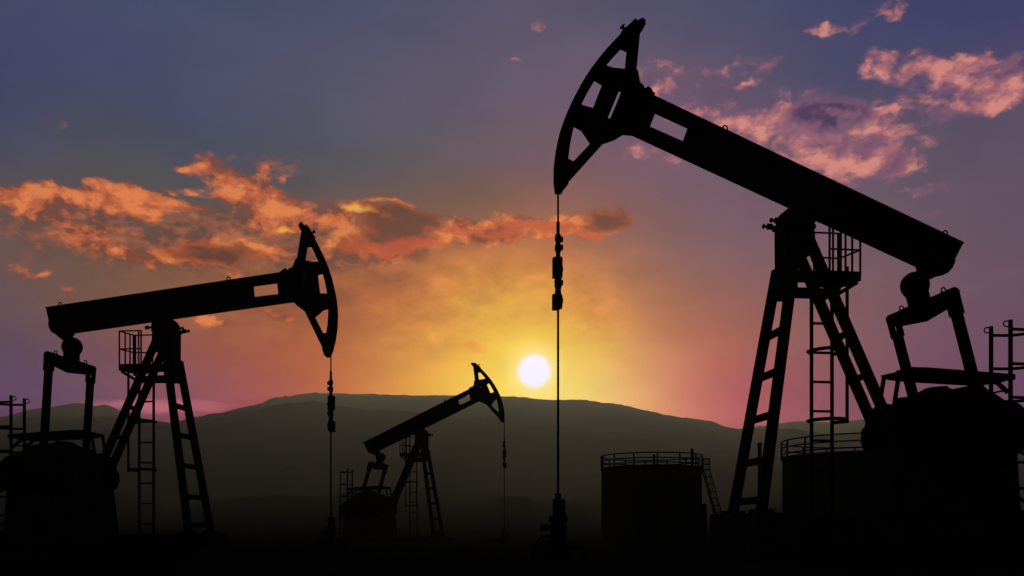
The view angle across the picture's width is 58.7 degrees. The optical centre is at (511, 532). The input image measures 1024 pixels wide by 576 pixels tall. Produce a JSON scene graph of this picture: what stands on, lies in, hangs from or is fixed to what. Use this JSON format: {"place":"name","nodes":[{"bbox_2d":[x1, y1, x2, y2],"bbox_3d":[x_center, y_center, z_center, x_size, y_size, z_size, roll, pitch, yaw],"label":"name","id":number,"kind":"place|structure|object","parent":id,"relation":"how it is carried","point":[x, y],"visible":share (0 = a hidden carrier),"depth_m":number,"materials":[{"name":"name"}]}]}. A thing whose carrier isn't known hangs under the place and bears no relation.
{"place":"outdoors","nodes":[
{"label":"outdoors","id":0,"kind":"place"},
{"bbox_2d":[0,392,1023,537],"bbox_3d":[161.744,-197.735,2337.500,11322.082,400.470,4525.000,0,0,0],"label":"hills","id":1,"kind":"structure","parent":0,"point":[266,466],"depth_m":1013.48,"materials":[{"name":"grey plant"}]},
{"bbox_2d":[0,537,1023,575],"bbox_3d":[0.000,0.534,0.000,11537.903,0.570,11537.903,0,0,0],"label":"ground","id":2,"kind":"structure","parent":0,"point":[270,556],"depth_m":16.86,"materials":[{"name":"black soil"}]},
{"bbox_2d":[315,514,346,550],"bbox_3d":[-5.541,0.041,27.844,0.919,1.218,0.482,0,0,25],"label":"wellhead","id":3,"kind":"object","parent":2,"relation":"on","point":[330,541],"visible":0.97,"depth_m":27.76,"materials":[{"name":"metal"}]},
{"bbox_2d":[529,493,586,559],"bbox_3d":[0.975,-0.088,19.257,1.141,1.476,0.599,0,0,-25],"label":"wellhead","id":4,"kind":"object","parent":2,"relation":"on","point":[557,545],"visible":0.96,"depth_m":19.15,"materials":[{"name":"metal"}]},
{"bbox_2d":[600,448,721,542],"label":"storage tank","id":5,"kind":"object","parent":2,"relation":"on","point":[651,503],"visible":0.94,"depth_m":47.68,"materials":[{"name":"black metal"}]},
{"bbox_2d":[757,443,761,486],"bbox_3d":[10.886,-1.625,40.000,0.440,4.650,0.440,0,0,0],"label":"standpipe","id":6,"kind":"object","parent":2,"relation":"on","point":[759,445],"visible":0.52,"depth_m":39.92,"materials":[{"name":"metal"}]},
{"bbox_2d":[780,432,867,512],"bbox_3d":[16.067,-1.731,42.000,7.024,5.062,7.024,0,0,0],"label":"storage tank","id":7,"kind":"object","parent":2,"relation":"on","point":[850,467],"visible":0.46,"depth_m":39.63,"materials":[{"name":"black metal"}]},
{"bbox_3d":[-12.749,0.420,28.601,6.850,0.760,2.700,0,0,6],"label":"concrete foundation","id":8,"kind":"object","parent":2,"relation":"on","visible":0},
{"bbox_2d":[0,222,337,533],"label":"pumpjack","id":9,"kind":"object","parent":8,"relation":"on","point":[57,486],"visible":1,"depth_m":28.12,"materials":[{"name":"metal"}]},
{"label":"concrete foundation","id":10,"kind":"object","parent":2,"relation":"on","visible":0},
{"bbox_2d":[339,362,506,536],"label":"pumpjack","id":11,"kind":"object","parent":10,"relation":"on","point":[369,512],"visible":0.99,"depth_m":56.54,"materials":[{"name":"metal"}]},
{"bbox_3d":[8.165,0.195,20.268,6.850,1.210,2.700,0,0,-8],"label":"concrete foundation","id":12,"kind":"object","parent":2,"relation":"on","visible":0},
{"bbox_2d":[552,17,1023,513],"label":"pumpjack","id":13,"kind":"object","parent":12,"relation":"on","point":[941,449],"visible":0.98,"depth_m":19.76,"materials":[{"name":"metal"}]},
{"bbox_2d":[0,0,1023,428],"label":"sky","id":14,"kind":"structure","parent":0,"point":[146,145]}
]}

